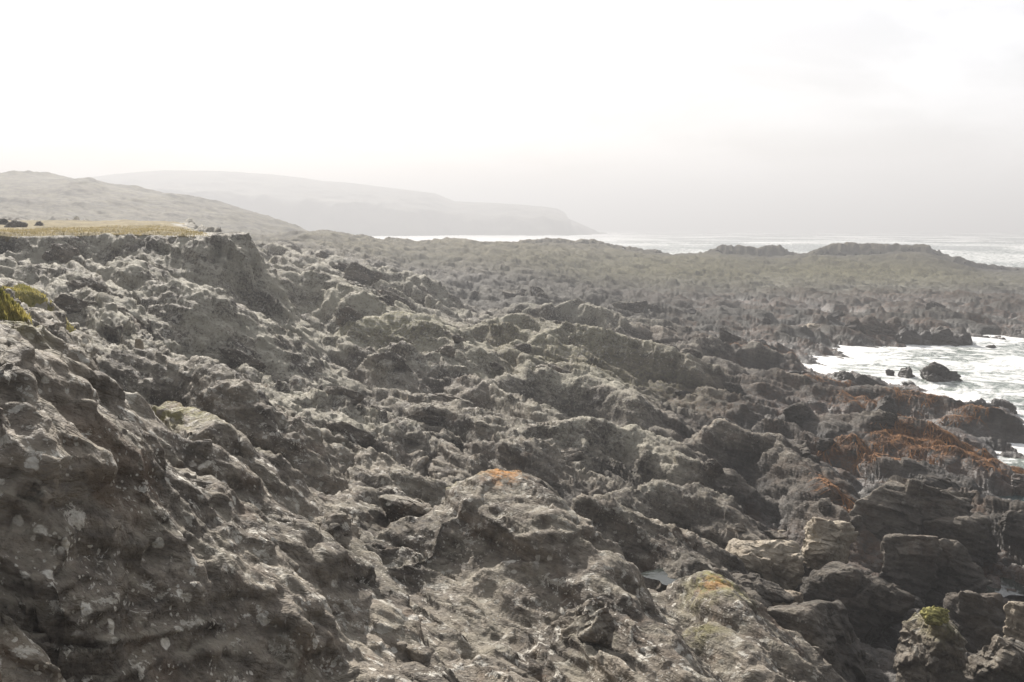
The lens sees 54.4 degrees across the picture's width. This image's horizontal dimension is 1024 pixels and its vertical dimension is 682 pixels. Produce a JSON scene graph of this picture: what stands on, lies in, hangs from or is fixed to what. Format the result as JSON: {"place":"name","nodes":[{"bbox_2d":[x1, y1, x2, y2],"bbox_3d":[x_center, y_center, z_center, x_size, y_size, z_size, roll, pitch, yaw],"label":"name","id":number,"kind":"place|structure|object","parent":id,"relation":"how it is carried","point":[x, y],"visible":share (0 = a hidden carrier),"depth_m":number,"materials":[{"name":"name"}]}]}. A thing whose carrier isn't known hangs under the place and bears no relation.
{"place":"outdoors","nodes":[
{"label":"outdoors","id":0,"kind":"place"},
{"bbox_2d":[91,170,606,235],"bbox_3d":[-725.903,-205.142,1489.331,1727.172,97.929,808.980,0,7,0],"label":"headland hill","id":1,"kind":"structure","parent":0,"point":[345,207],"depth_m":1279.71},
{"bbox_2d":[0,170,1023,681],"bbox_3d":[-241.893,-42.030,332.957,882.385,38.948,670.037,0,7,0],"label":"rocky shore ground","id":2,"kind":"structure","parent":0,"point":[744,294],"depth_m":57.58,"materials":[{"name":"stone"}]},
{"bbox_2d":[0,293,25,321],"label":"turf","id":3,"kind":"structure","parent":2,"relation":"on","point":[3,313],"depth_m":14.80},
{"bbox_2d":[0,283,75,331],"bbox_3d":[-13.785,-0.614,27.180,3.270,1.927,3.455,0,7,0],"label":"turf","id":4,"kind":"structure","parent":2,"relation":"on","point":[30,299],"depth_m":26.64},
{"bbox_2d":[0,612,80,681],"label":"rock outcrop","id":5,"kind":"object","parent":2,"relation":"on","point":[24,657],"visible":0.69,"depth_m":7.33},
{"bbox_2d":[41,243,79,262],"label":"angular rock","id":6,"kind":"object","parent":2,"relation":"on","point":[63,253],"visible":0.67,"depth_m":53.65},
{"bbox_2d":[54,294,97,313],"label":"angular rock","id":7,"kind":"object","parent":2,"relation":"on","point":[68,304],"visible":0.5,"depth_m":39.01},
{"bbox_2d":[65,278,110,294],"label":"angular rock","id":8,"kind":"object","parent":2,"relation":"on","point":[93,284],"visible":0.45,"depth_m":45.90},
{"bbox_2d":[0,219,209,241],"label":"turf","id":9,"kind":"structure","parent":2,"relation":"on","point":[71,223],"depth_m":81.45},
{"bbox_2d":[4,219,27,227],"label":"stone","id":10,"kind":"object","parent":9,"relation":"on","point":[15,223],"visible":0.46,"depth_m":77.25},
{"bbox_2d":[0,319,272,512],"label":"rock outcrop","id":11,"kind":"object","parent":2,"relation":"on","point":[221,464],"visible":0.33,"depth_m":14.46,"materials":[{"name":"stone"}]},
{"bbox_2d":[134,339,143,349],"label":"stone","id":12,"kind":"object","parent":2,"relation":"on","point":[139,344],"visible":0.27,"depth_m":33.14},
{"bbox_2d":[96,344,361,494],"bbox_3d":[-6.925,2.887,28.050,10.709,5.640,11.072,0,7,0],"label":"rock outcrop","id":13,"kind":"object","parent":2,"relation":"on","point":[225,392],"visible":0.47,"depth_m":25.63,"materials":[{"name":"stone"}]},
{"bbox_2d":[218,346,266,368],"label":"angular rock","id":14,"kind":"object","parent":2,"relation":"on","point":[236,356],"visible":0.85,"depth_m":43.76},
{"bbox_2d":[125,278,371,405],"bbox_3d":[-12.171,0.256,48.761,12.692,6.750,10.883,-6,9,-43],"label":"rock outcrop","id":15,"kind":"object","parent":2,"relation":"on","point":[208,320],"visible":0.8,"depth_m":46.07,"materials":[{"name":"stone"}]},
{"bbox_2d":[0,341,506,681],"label":"rock outcrop","id":16,"kind":"object","parent":2,"relation":"on","point":[129,552],"visible":0.91,"depth_m":10.21,"materials":[{"name":"stone"}]},
{"bbox_2d":[149,401,360,539],"bbox_3d":[-4.422,3.096,17.523,8.185,3.925,4.318,6,9,43],"label":"rock outcrop","id":17,"kind":"object","parent":2,"relation":"on","point":[286,488],"visible":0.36,"depth_m":16.87,"materials":[{"name":"stone"}]},
{"bbox_2d":[315,251,330,258],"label":"angular rock","id":18,"kind":"object","parent":2,"relation":"on","point":[322,254],"visible":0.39,"depth_m":108.24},
{"bbox_2d":[315,509,353,546],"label":"angular rock","id":19,"kind":"object","parent":2,"relation":"on","point":[336,524],"visible":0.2,"depth_m":16.29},
{"bbox_2d":[332,262,348,270],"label":"angular rock","id":20,"kind":"object","parent":2,"relation":"on","point":[341,266],"visible":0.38,"depth_m":89.33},
{"bbox_2d":[323,386,363,405],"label":"angular rock","id":21,"kind":"object","parent":2,"relation":"on","point":[355,397],"visible":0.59,"depth_m":39.74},
{"bbox_2d":[335,306,363,326],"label":"angular rock","id":22,"kind":"object","parent":2,"relation":"on","point":[344,315],"visible":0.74,"depth_m":60.73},
{"bbox_2d":[326,421,375,447],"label":"angular rock","id":23,"kind":"object","parent":2,"relation":"on","point":[360,437],"visible":0.66,"depth_m":35.99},
{"bbox_2d":[346,280,366,288],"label":"angular rock","id":24,"kind":"object","parent":2,"relation":"on","point":[354,283],"visible":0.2,"depth_m":71.06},
{"bbox_2d":[277,270,446,334],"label":"rock outcrop","id":25,"kind":"object","parent":2,"relation":"on","point":[323,297],"visible":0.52,"depth_m":67.33,"materials":[{"name":"stone"}]},
{"bbox_2d":[343,262,382,285],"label":"angular rock","id":26,"kind":"object","parent":2,"relation":"on","point":[356,272],"visible":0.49,"depth_m":81.43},
{"bbox_2d":[308,487,421,564],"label":"rock outcrop","id":27,"kind":"object","parent":2,"relation":"on","point":[365,516],"visible":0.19,"depth_m":20.82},
{"bbox_2d":[306,423,428,502],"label":"rock outcrop","id":28,"kind":"object","parent":2,"relation":"on","point":[373,468],"visible":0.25,"depth_m":25.95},
{"bbox_2d":[355,404,386,410],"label":"angular rock","id":29,"kind":"object","parent":2,"relation":"on","point":[373,406],"visible":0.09,"depth_m":43.81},
{"bbox_2d":[378,294,394,305],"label":"angular rock","id":30,"kind":"object","parent":2,"relation":"on","point":[388,300],"visible":0.3,"depth_m":67.97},
{"bbox_2d":[371,351,413,372],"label":"angular rock","id":31,"kind":"object","parent":2,"relation":"on","point":[399,361],"visible":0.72,"depth_m":52.48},
{"bbox_2d":[378,289,415,310],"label":"angular rock","id":32,"kind":"object","parent":2,"relation":"on","point":[383,292],"visible":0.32,"depth_m":77.87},
{"bbox_2d":[342,474,452,508],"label":"rock outcrop","id":33,"kind":"object","parent":2,"relation":"on","point":[435,494],"visible":0.12,"depth_m":25.37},
{"bbox_2d":[378,494,432,523],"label":"boulder","id":34,"kind":"object","parent":2,"relation":"on","point":[395,507],"visible":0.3,"depth_m":20.93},
{"bbox_2d":[321,310,512,378],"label":"rock outcrop","id":35,"kind":"object","parent":2,"relation":"on","point":[421,332],"visible":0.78,"depth_m":59.52,"materials":[{"name":"stone"}]},
{"bbox_2d":[365,265,472,310],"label":"rock outcrop","id":36,"kind":"object","parent":2,"relation":"on","point":[423,282],"visible":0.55,"depth_m":88.40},
{"bbox_2d":[405,406,448,425],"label":"angular rock","id":37,"kind":"object","parent":2,"relation":"on","point":[430,415],"visible":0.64,"depth_m":42.21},
{"bbox_2d":[435,345,454,357],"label":"angular rock","id":38,"kind":"object","parent":2,"relation":"on","point":[446,350],"visible":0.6,"depth_m":55.74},
{"bbox_2d":[422,393,476,406],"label":"angular rock","id":39,"kind":"object","parent":2,"relation":"on","point":[444,397],"visible":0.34,"depth_m":47.09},
{"bbox_2d":[451,334,465,342],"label":"angular rock","id":40,"kind":"object","parent":2,"relation":"on","point":[457,338],"visible":0.76,"depth_m":58.09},
{"bbox_2d":[490,361,503,370],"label":"angular rock","id":41,"kind":"object","parent":2,"relation":"on","point":[495,366],"visible":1,"depth_m":56.70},
{"bbox_2d":[463,313,558,341],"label":"rock outcrop","id":42,"kind":"object","parent":2,"relation":"on","point":[522,321],"visible":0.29,"depth_m":72.75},
{"bbox_2d":[502,290,524,296],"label":"angular rock","id":43,"kind":"object","parent":2,"relation":"on","point":[512,293],"visible":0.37,"depth_m":114.16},
{"bbox_2d":[512,343,531,353],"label":"angular rock","id":44,"kind":"object","parent":2,"relation":"on","point":[525,348],"visible":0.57,"depth_m":62.89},
{"bbox_2d":[530,286,544,295],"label":"angular rock","id":45,"kind":"object","parent":2,"relation":"on","point":[534,290],"visible":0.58,"depth_m":116.73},
{"bbox_2d":[357,468,722,681],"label":"rock outcrop","id":46,"kind":"object","parent":2,"relation":"on","point":[530,551],"visible":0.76,"depth_m":18.14,"materials":[{"name":"stone"}]},
{"bbox_2d":[535,292,549,299],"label":"angular rock","id":47,"kind":"object","parent":2,"relation":"on","point":[543,295],"visible":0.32,"depth_m":108.42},
{"bbox_2d":[535,364,571,373],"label":"angular rock","id":48,"kind":"object","parent":2,"relation":"on","point":[557,368],"visible":0.22,"depth_m":53.79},
{"bbox_2d":[560,447,582,461],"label":"angular rock","id":49,"kind":"object","parent":2,"relation":"on","point":[571,454],"visible":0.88,"depth_m":38.00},
{"bbox_2d":[454,366,695,438],"bbox_3d":[3.655,3.707,51.111,16.334,4.426,10.120,0,7,0],"label":"rock outcrop","id":50,"kind":"object","parent":2,"relation":"on","point":[577,393],"visible":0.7,"depth_m":50.23,"materials":[{"name":"stone"}]},
{"bbox_2d":[546,598,614,648],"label":"angular rock","id":51,"kind":"object","parent":2,"relation":"on","point":[591,621],"visible":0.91,"depth_m":15.56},
{"bbox_2d":[521,298,658,342],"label":"rock outcrop","id":52,"kind":"object","parent":2,"relation":"on","point":[578,310],"visible":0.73,"depth_m":83.74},
{"bbox_2d":[518,237,662,252],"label":"rock outcrop","id":53,"kind":"object","parent":2,"relation":"on","point":[561,240],"visible":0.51,"depth_m":260.31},
{"bbox_2d":[509,321,729,389],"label":"rock outcrop","id":54,"kind":"object","parent":2,"relation":"on","point":[654,362],"visible":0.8,"depth_m":64.70,"materials":[{"name":"stone"}]},
{"bbox_2d":[612,300,647,313],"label":"angular rock","id":55,"kind":"object","parent":2,"relation":"on","point":[637,307],"visible":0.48,"depth_m":106.90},
{"bbox_2d":[646,304,659,310],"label":"angular rock","id":56,"kind":"object","parent":2,"relation":"on","point":[655,307],"visible":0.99,"depth_m":116.29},
{"bbox_2d":[541,416,778,523],"bbox_3d":[5.963,5.410,40.006,11.142,4.564,10.403,0,7,0],"label":"rock outcrop","id":57,"kind":"object","parent":2,"relation":"on","point":[647,455],"visible":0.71,"depth_m":38.75,"materials":[{"name":"stone"}]},
{"bbox_2d":[570,493,773,607],"bbox_3d":[4.656,6.557,27.457,9.501,4.527,8.013,5,8,36],"label":"rock outcrop","id":58,"kind":"object","parent":2,"relation":"on","point":[673,551],"visible":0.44,"depth_m":27.39,"materials":[{"name":"stone"}]},
{"bbox_2d":[732,573,794,603],"bbox_3d":[6.271,6.698,26.443,2.354,0.971,1.001,3,7,26],"label":"rock slab","id":59,"kind":"object","parent":58,"relation":"on","point":[770,591],"visible":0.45,"depth_m":26.09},
{"bbox_2d":[772,589,803,605],"bbox_3d":[6.976,7.021,26.500,1.886,0.737,1.237,-11,13,-58],"label":"rock slab","id":60,"kind":"object","parent":58,"relation":"on","point":[798,597],"visible":0.17,"depth_m":26.49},
{"bbox_2d":[674,390,696,396],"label":"angular rock","id":61,"kind":"object","parent":2,"relation":"on","point":[678,393],"visible":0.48,"depth_m":60.07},
{"bbox_2d":[680,348,702,357],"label":"angular rock","id":62,"kind":"object","parent":2,"relation":"on","point":[696,353],"visible":0.29,"depth_m":70.71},
{"bbox_2d":[605,479,811,591],"bbox_3d":[5.767,6.371,32.886,9.088,3.265,8.458,0,7,0],"label":"rock outcrop","id":63,"kind":"object","parent":2,"relation":"on","point":[700,510],"visible":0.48,"depth_m":32.34,"materials":[{"name":"stone"}]},
{"bbox_2d":[734,523,746,531],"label":"stone","id":64,"kind":"object","parent":63,"relation":"on","point":[739,527],"visible":1,"depth_m":31.13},
{"bbox_2d":[765,530,787,539],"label":"stone","id":65,"kind":"object","parent":63,"relation":"on","point":[773,535],"visible":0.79,"depth_m":31.60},
{"bbox_2d":[703,458,723,478],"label":"angular rock","id":66,"kind":"object","parent":2,"relation":"on","point":[713,468],"visible":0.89,"depth_m":37.04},
{"bbox_2d":[719,327,740,340],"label":"angular rock","id":67,"kind":"object","parent":2,"relation":"on","point":[725,334],"visible":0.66,"depth_m":85.39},
{"bbox_2d":[723,382,745,395],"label":"angular rock","id":68,"kind":"object","parent":2,"relation":"on","point":[731,387],"visible":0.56,"depth_m":63.06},
{"bbox_2d":[681,621,790,681],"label":"rock outcrop","id":69,"kind":"object","parent":2,"relation":"on","point":[726,654],"visible":0.49,"depth_m":17.95,"materials":[{"name":"stone"}]},
{"bbox_2d":[667,336,818,375],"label":"rock outcrop","id":70,"kind":"object","parent":2,"relation":"on","point":[754,355],"visible":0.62,"depth_m":77.29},
{"bbox_2d":[655,570,846,681],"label":"rock outcrop","id":71,"kind":"object","parent":2,"relation":"on","point":[700,598],"visible":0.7,"depth_m":20.09,"materials":[{"name":"stone"}]},
{"bbox_2d":[705,244,796,256],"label":"rock outcrop","id":72,"kind":"object","parent":2,"relation":"on","point":[771,250],"visible":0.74,"depth_m":254.76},
{"bbox_2d":[724,538,799,583],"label":"boulder","id":73,"kind":"object","parent":2,"relation":"on","point":[765,559],"visible":0.52,"depth_m":29.52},
{"bbox_2d":[760,317,772,324],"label":"angular rock","id":74,"kind":"object","parent":2,"relation":"on","point":[765,320],"visible":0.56,"depth_m":107.92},
{"bbox_2d":[681,418,883,572],"bbox_3d":[9.783,5.852,39.732,10.483,4.030,15.291,1,7,11],"label":"rock outcrop","id":75,"kind":"object","parent":2,"relation":"on","point":[778,467],"visible":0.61,"depth_m":39.92,"materials":[{"name":"stone"}]},
{"bbox_2d":[817,498,831,514],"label":"stone","id":76,"kind":"object","parent":75,"relation":"on","point":[824,505],"visible":1,"depth_m":34.99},
{"bbox_2d":[850,515,862,528],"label":"stone","id":77,"kind":"object","parent":75,"relation":"on","point":[856,521],"visible":0.81,"depth_m":33.91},
{"bbox_2d":[777,552,804,589],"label":"boulder","id":78,"kind":"object","parent":2,"relation":"on","point":[791,574],"visible":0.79,"depth_m":29.33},
{"bbox_2d":[782,402,813,423],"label":"angular rock","id":79,"kind":"object","parent":2,"relation":"on","point":[797,413],"visible":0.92,"depth_m":53.96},
{"bbox_2d":[794,442,810,455],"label":"angular rock","id":80,"kind":"object","parent":2,"relation":"on","point":[804,449],"visible":0.35,"depth_m":42.47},
{"bbox_2d":[802,323,820,328],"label":"boulder","id":81,"kind":"object","parent":2,"relation":"on","point":[813,325],"visible":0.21,"depth_m":109.60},
{"bbox_2d":[767,599,867,681],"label":"boulder","id":82,"kind":"object","parent":2,"relation":"on","point":[827,627],"visible":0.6,"depth_m":23.39,"materials":[{"name":"stone"}]},
{"bbox_2d":[817,438,833,450],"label":"angular rock","id":83,"kind":"object","parent":2,"relation":"on","point":[824,444],"visible":0.9,"depth_m":47.52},
{"bbox_2d":[801,517,857,569],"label":"boulder","id":84,"kind":"object","parent":2,"relation":"on","point":[825,541],"visible":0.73,"depth_m":30.61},
{"bbox_2d":[805,373,861,386],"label":"rock outcrop","id":85,"kind":"object","parent":2,"relation":"on","point":[831,382],"visible":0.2,"depth_m":70.60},
{"bbox_2d":[827,314,839,322],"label":"angular rock","id":86,"kind":"object","parent":2,"relation":"on","point":[831,318],"visible":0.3,"depth_m":115.72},
{"bbox_2d":[830,310,843,317],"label":"angular rock","id":87,"kind":"object","parent":2,"relation":"on","point":[837,313],"visible":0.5,"depth_m":118.66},
{"bbox_2d":[830,370,854,380],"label":"sea rock","id":88,"kind":"object","parent":2,"relation":"on","point":[843,375],"visible":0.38,"depth_m":76.63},
{"bbox_2d":[800,561,915,644],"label":"boulder","id":89,"kind":"object","parent":2,"relation":"on","point":[875,606],"visible":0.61,"depth_m":27.22,"materials":[{"name":"stone"}]},
{"bbox_2d":[832,388,903,413],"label":"rock outcrop","id":90,"kind":"object","parent":2,"relation":"on","point":[848,407],"visible":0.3,"depth_m":60.65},
{"bbox_2d":[855,374,888,385],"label":"angular rock","id":91,"kind":"object","parent":2,"relation":"on","point":[862,379],"visible":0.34,"depth_m":71.69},
{"bbox_2d":[799,242,953,261],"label":"rock outcrop","id":92,"kind":"object","parent":2,"relation":"on","point":[849,248],"visible":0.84,"depth_m":251.23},
{"bbox_2d":[730,341,1023,512],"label":"seaweed","id":93,"kind":"object","parent":2,"relation":"on","point":[949,436],"visible":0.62,"depth_m":49.26,"materials":[{"name":"plant"}]},
{"bbox_2d":[870,411,897,429],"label":"angular rock","id":94,"kind":"object","parent":2,"relation":"on","point":[888,418],"visible":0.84,"depth_m":51.22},
{"bbox_2d":[873,395,897,414],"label":"angular rock","id":95,"kind":"object","parent":2,"relation":"on","point":[886,403],"visible":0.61,"depth_m":59.77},
{"bbox_2d":[879,533,941,598],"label":"boulder","id":96,"kind":"object","parent":2,"relation":"on","point":[910,565],"visible":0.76,"depth_m":30.07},
{"bbox_2d":[849,475,975,540],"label":"boulder","id":97,"kind":"object","parent":2,"relation":"on","point":[895,504],"visible":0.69,"depth_m":34.39,"materials":[{"name":"stone"}]},
{"bbox_2d":[914,597,925,608],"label":"stone","id":98,"kind":"object","parent":2,"relation":"on","point":[919,604],"visible":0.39,"depth_m":29.04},
{"bbox_2d":[893,605,968,681],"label":"boulder","id":99,"kind":"object","parent":2,"relation":"on","point":[931,645],"visible":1,"depth_m":20.94,"materials":[{"name":"stone"}]},
{"bbox_2d":[925,301,945,309],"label":"angular rock","id":100,"kind":"object","parent":2,"relation":"on","point":[931,304],"visible":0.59,"depth_m":124.41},
{"bbox_2d":[922,474,960,489],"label":"angular rock","id":101,"kind":"object","parent":2,"relation":"on","point":[935,481],"visible":0.48,"depth_m":40.12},
{"bbox_2d":[921,538,992,607],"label":"boulder","id":102,"kind":"object","parent":2,"relation":"on","point":[958,570],"visible":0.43,"depth_m":30.41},
{"bbox_2d":[922,511,1000,567],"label":"boulder","id":103,"kind":"object","parent":2,"relation":"on","point":[973,535],"visible":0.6,"depth_m":33.06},
{"bbox_2d":[943,590,1006,653],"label":"boulder","id":104,"kind":"object","parent":2,"relation":"on","point":[977,619],"visible":0.44,"depth_m":26.21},
{"bbox_2d":[947,256,1020,270],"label":"rock outcrop","id":105,"kind":"object","parent":2,"relation":"on","point":[958,259],"visible":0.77,"depth_m":241.56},
{"bbox_2d":[963,634,1023,681],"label":"boulder","id":106,"kind":"object","parent":2,"relation":"on","point":[1000,658],"visible":0.94,"depth_m":21.09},
{"bbox_2d":[1000,510,1023,538],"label":"boulder","id":107,"kind":"object","parent":2,"relation":"on","point":[1012,521],"visible":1,"depth_m":35.20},
{"bbox_2d":[1003,601,1023,642],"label":"boulder","id":108,"kind":"object","parent":2,"relation":"on","point":[1014,621],"visible":0.37,"depth_m":24.11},
{"bbox_2d":[1010,473,1023,495],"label":"boulder","id":109,"kind":"object","parent":2,"relation":"on","point":[1017,481],"visible":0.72,"depth_m":44.73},
{"bbox_2d":[0,0,1023,225],"label":"sky","id":110,"kind":"structure","parent":0,"point":[596,112],"materials":[{"name":"white"}]},
{"bbox_2d":[641,568,681,584],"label":"pool water","id":111,"kind":"structure","parent":0,"point":[660,574],"depth_m":25.45,"materials":[{"name":"grey liquid"}]},
{"bbox_2d":[372,226,1023,500],"bbox_3d":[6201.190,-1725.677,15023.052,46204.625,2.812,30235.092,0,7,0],"label":"sea water","id":112,"kind":"structure","parent":0,"point":[986,373],"depth_m":514.59,"materials":[{"name":"liquid"}]},
{"bbox_2d":[845,315,905,338],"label":"sea rock","id":113,"kind":"object","parent":112,"relation":"in","point":[893,327],"visible":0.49,"depth_m":104.55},
{"bbox_2d":[898,366,914,377],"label":"sea rock","id":114,"kind":"object","parent":112,"relation":"in","point":[906,372],"visible":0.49,"depth_m":78.24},
{"bbox_2d":[895,325,972,346],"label":"sea rock","id":115,"kind":"object","parent":112,"relation":"in","point":[940,335],"visible":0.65,"depth_m":102.50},
{"bbox_2d":[919,362,962,381],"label":"sea rock","id":116,"kind":"object","parent":112,"relation":"in","point":[934,372],"visible":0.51,"depth_m":76.36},
{"bbox_2d":[969,398,1016,413],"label":"sea rock","id":117,"kind":"object","parent":112,"relation":"in","point":[1000,403],"visible":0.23,"depth_m":65.67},
{"bbox_2d":[985,577,1023,596],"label":"pool water","id":118,"kind":"structure","parent":0,"point":[1012,584],"depth_m":31.91,"materials":[{"name":"grey liquid"}]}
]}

